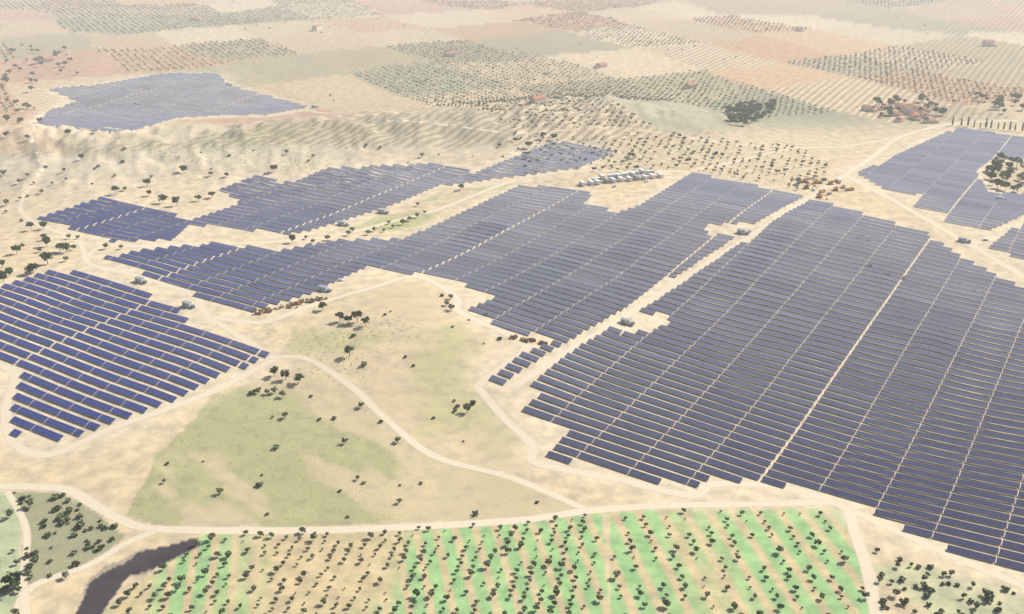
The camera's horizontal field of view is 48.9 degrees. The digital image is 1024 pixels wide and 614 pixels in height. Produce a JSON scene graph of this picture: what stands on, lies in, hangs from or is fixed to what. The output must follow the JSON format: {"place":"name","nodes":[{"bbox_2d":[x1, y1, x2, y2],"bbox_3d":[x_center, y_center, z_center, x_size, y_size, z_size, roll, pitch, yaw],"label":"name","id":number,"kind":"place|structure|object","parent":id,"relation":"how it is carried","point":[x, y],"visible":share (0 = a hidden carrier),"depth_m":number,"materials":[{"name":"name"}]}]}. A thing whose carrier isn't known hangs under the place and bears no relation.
{"place":"outdoors","nodes":[
{"label":"outdoors","id":0,"kind":"place"},
{"bbox_2d":[0,0,1023,613],"bbox_3d":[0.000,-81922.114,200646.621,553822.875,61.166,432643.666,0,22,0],"label":"ground","id":1,"kind":"structure","parent":0,"point":[230,436],"depth_m":879.17,"materials":[{"name":"beige soil"}]},
{"bbox_2d":[41,56,53,61],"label":"farmhouse","id":2,"kind":"object","parent":1,"relation":"on","point":[48,59],"visible":0.98,"depth_m":1972.63,"materials":[{"name":"beige paint"}]},
{"bbox_2d":[134,276,146,283],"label":"inverter cabin","id":3,"kind":"object","parent":1,"relation":"on","point":[139,279],"visible":1,"depth_m":918.85,"materials":[{"name":"white metal"}]},
{"bbox_2d":[181,300,194,308],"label":"inverter cabin","id":4,"kind":"object","parent":1,"relation":"on","point":[187,304],"visible":1,"depth_m":874.37,"materials":[{"name":"white metal"}]},
{"bbox_2d":[190,17,200,20],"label":"farmhouse","id":5,"kind":"object","parent":1,"relation":"on","point":[196,18],"visible":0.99,"depth_m":2447.59,"materials":[{"name":"beige paint"}]},
{"bbox_2d":[311,24,322,31],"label":"farmhouse","id":6,"kind":"object","parent":1,"relation":"on","point":[318,27],"visible":1,"depth_m":2297.79,"materials":[{"name":"beige paint"}]},
{"bbox_2d":[317,284,331,291],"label":"inverter cabin","id":7,"kind":"object","parent":1,"relation":"on","point":[323,288],"visible":1,"depth_m":905.08,"materials":[{"name":"white metal"}]},
{"bbox_2d":[337,220,348,225],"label":"inverter cabin","id":8,"kind":"object","parent":1,"relation":"on","point":[342,223],"visible":1,"depth_m":1073.95,"materials":[{"name":"white metal"}]},
{"bbox_2d":[377,208,388,213],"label":"inverter cabin","id":9,"kind":"object","parent":1,"relation":"on","point":[382,211],"visible":1,"depth_m":1112.39,"materials":[{"name":"white metal"}]},
{"bbox_2d":[442,52,455,56],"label":"farmhouse","id":10,"kind":"object","parent":1,"relation":"on","point":[450,54],"visible":1,"depth_m":1999.55,"materials":[{"name":"beige paint"}]},
{"bbox_2d":[0,72,1023,569],"bbox_3d":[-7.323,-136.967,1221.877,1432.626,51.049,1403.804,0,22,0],"label":"solar tables","id":11,"kind":"object","parent":1,"relation":"on","point":[952,184],"visible":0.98,"depth_m":913.20,"materials":[{"name":"blue glass"}]},
{"bbox_2d":[0,0,1023,613],"bbox_3d":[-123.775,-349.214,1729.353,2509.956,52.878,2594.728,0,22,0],"label":"trees","id":12,"kind":"object","parent":1,"relation":"on","point":[744,110],"visible":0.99,"depth_m":1359.62,"materials":[{"name":"green plant"}]},
{"bbox_2d":[0,110,1023,613],"bbox_3d":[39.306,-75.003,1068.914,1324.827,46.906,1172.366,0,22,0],"label":"dirt roads","id":13,"kind":"structure","parent":1,"relation":"on","point":[852,516],"depth_m":692.43,"materials":[{"name":"beige soil"}]},
{"bbox_2d":[526,94,546,105],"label":"farmhouse","id":14,"kind":"object","parent":1,"relation":"on","point":[539,99],"visible":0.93,"depth_m":1479.73,"materials":[{"name":"beige paint"}]},
{"bbox_2d":[579,180,585,186],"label":"site container","id":15,"kind":"object","parent":1,"relation":"on","point":[582,183],"visible":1,"depth_m":1197.45,"materials":[{"name":"white metal"}]},
{"bbox_2d":[587,179,593,184],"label":"site container","id":16,"kind":"object","parent":1,"relation":"on","point":[590,181],"visible":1,"depth_m":1201.04,"materials":[{"name":"white metal"}]},
{"bbox_2d":[594,179,600,184],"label":"site container","id":17,"kind":"object","parent":1,"relation":"on","point":[597,181],"visible":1,"depth_m":1201.75,"materials":[{"name":"white metal"}]},
{"bbox_2d":[594,62,606,67],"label":"farmhouse","id":18,"kind":"object","parent":1,"relation":"on","point":[601,65],"visible":1,"depth_m":1904.76,"materials":[{"name":"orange paint"}]},
{"bbox_2d":[603,177,609,183],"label":"site container","id":19,"kind":"object","parent":1,"relation":"on","point":[606,180],"visible":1,"depth_m":1206.56,"materials":[{"name":"white metal"}]},
{"bbox_2d":[607,173,615,178],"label":"site container","id":20,"kind":"object","parent":1,"relation":"on","point":[611,175],"visible":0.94,"depth_m":1222.20,"materials":[{"name":"white metal"}]},
{"bbox_2d":[609,177,615,182],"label":"site container","id":21,"kind":"object","parent":1,"relation":"on","point":[612,180],"visible":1,"depth_m":1208.32,"materials":[{"name":"white metal"}]},
{"bbox_2d":[617,176,623,181],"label":"site container","id":22,"kind":"object","parent":1,"relation":"on","point":[620,178],"visible":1,"depth_m":1212.75,"materials":[{"name":"white metal"}]},
{"bbox_2d":[620,172,628,176],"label":"site container","id":23,"kind":"object","parent":1,"relation":"on","point":[624,174],"visible":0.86,"depth_m":1227.03,"materials":[{"name":"white metal"}]},
{"bbox_2d":[620,317,634,325],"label":"inverter cabin","id":24,"kind":"object","parent":1,"relation":"on","point":[626,321],"visible":1,"depth_m":874.02,"materials":[{"name":"white metal"}]},
{"bbox_2d":[633,174,639,180],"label":"site container","id":25,"kind":"object","parent":1,"relation":"on","point":[636,177],"visible":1,"depth_m":1217.15,"materials":[{"name":"white metal"}]},
{"bbox_2d":[639,168,645,173],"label":"site container","id":26,"kind":"object","parent":1,"relation":"on","point":[641,171],"visible":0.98,"depth_m":1242.12,"materials":[{"name":"white metal"}]},
{"bbox_2d":[641,174,647,179],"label":"site container","id":27,"kind":"object","parent":1,"relation":"on","point":[644,176],"visible":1,"depth_m":1220.15,"materials":[{"name":"white metal"}]},
{"bbox_2d":[646,170,654,174],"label":"site container","id":28,"kind":"object","parent":1,"relation":"on","point":[650,171],"visible":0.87,"depth_m":1241.09,"materials":[{"name":"white metal"}]},
{"bbox_2d":[649,173,655,178],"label":"site container","id":29,"kind":"object","parent":1,"relation":"on","point":[652,175],"visible":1,"depth_m":1224.14,"materials":[{"name":"white metal"}]},
{"bbox_2d":[657,172,663,177],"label":"site container","id":30,"kind":"object","parent":1,"relation":"on","point":[660,175],"visible":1,"depth_m":1228.54,"materials":[{"name":"white metal"}]},
{"bbox_2d":[682,82,697,88],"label":"farmhouse","id":31,"kind":"object","parent":1,"relation":"on","point":[688,85],"visible":1,"depth_m":1770.08,"materials":[{"name":"beige paint"}]},
{"bbox_2d":[736,228,749,234],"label":"inverter cabin","id":32,"kind":"object","parent":1,"relation":"on","point":[742,231],"visible":1,"depth_m":1059.44,"materials":[{"name":"white metal"}]},
{"bbox_2d":[795,26,802,31],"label":"farmhouse","id":33,"kind":"object","parent":1,"relation":"on","point":[797,28],"visible":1,"depth_m":2287.88,"materials":[{"name":"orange paint"}]},
{"bbox_2d":[861,104,877,111],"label":"farmhouse","id":34,"kind":"object","parent":1,"relation":"on","point":[864,107],"visible":1,"depth_m":1621.20,"materials":[{"name":"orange paint"}]},
{"bbox_2d":[877,105,891,109],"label":"farm barn","id":35,"kind":"structure","parent":1,"relation":"on","point":[880,107],"depth_m":1629.28,"materials":[{"name":"beige paint"}]},
{"bbox_2d":[888,111,902,115],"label":"house","id":36,"kind":"structure","parent":1,"relation":"on","point":[897,113],"depth_m":1590.33,"materials":[{"name":"beige paint"}]},
{"bbox_2d":[894,115,905,121],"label":"house","id":37,"kind":"structure","parent":1,"relation":"on","point":[900,118],"depth_m":1555.40,"materials":[{"name":"beige paint"}]},
{"bbox_2d":[899,104,918,114],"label":"farmhouse","id":38,"kind":"object","parent":1,"relation":"on","point":[906,109],"visible":0.84,"depth_m":1598.60,"materials":[{"name":"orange paint"}]},
{"bbox_2d":[909,112,920,120],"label":"farmhouse","id":39,"kind":"object","parent":1,"relation":"on","point":[914,116],"visible":1,"depth_m":1561.62,"materials":[{"name":"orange paint"}]},
{"bbox_2d":[914,106,930,111],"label":"farmhouse","id":40,"kind":"object","parent":1,"relation":"on","point":[925,109],"visible":0.8,"depth_m":1611.89,"materials":[{"name":"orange paint"}]},
{"bbox_2d":[920,111,929,117],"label":"house","id":41,"kind":"structure","parent":1,"relation":"on","point":[923,114],"depth_m":1576.11,"materials":[{"name":"beige paint"}]},
{"bbox_2d":[923,118,938,122],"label":"farm barn","id":42,"kind":"structure","parent":1,"relation":"on","point":[932,120],"depth_m":1539.62,"materials":[{"name":"beige paint"}]},
{"bbox_2d":[957,236,971,242],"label":"inverter cabin","id":43,"kind":"object","parent":1,"relation":"on","point":[962,239],"visible":1,"depth_m":1059.01,"materials":[{"name":"white metal"}]},
{"bbox_2d":[982,39,997,46],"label":"farmhouse","id":44,"kind":"object","parent":1,"relation":"on","point":[985,42],"visible":1,"depth_m":2130.42,"materials":[{"name":"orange paint"}]},
{"bbox_2d":[995,196,1006,199],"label":"inverter cabin","id":45,"kind":"object","parent":1,"relation":"on","point":[999,197],"visible":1,"depth_m":1182.29,"materials":[{"name":"white metal"}]}
]}

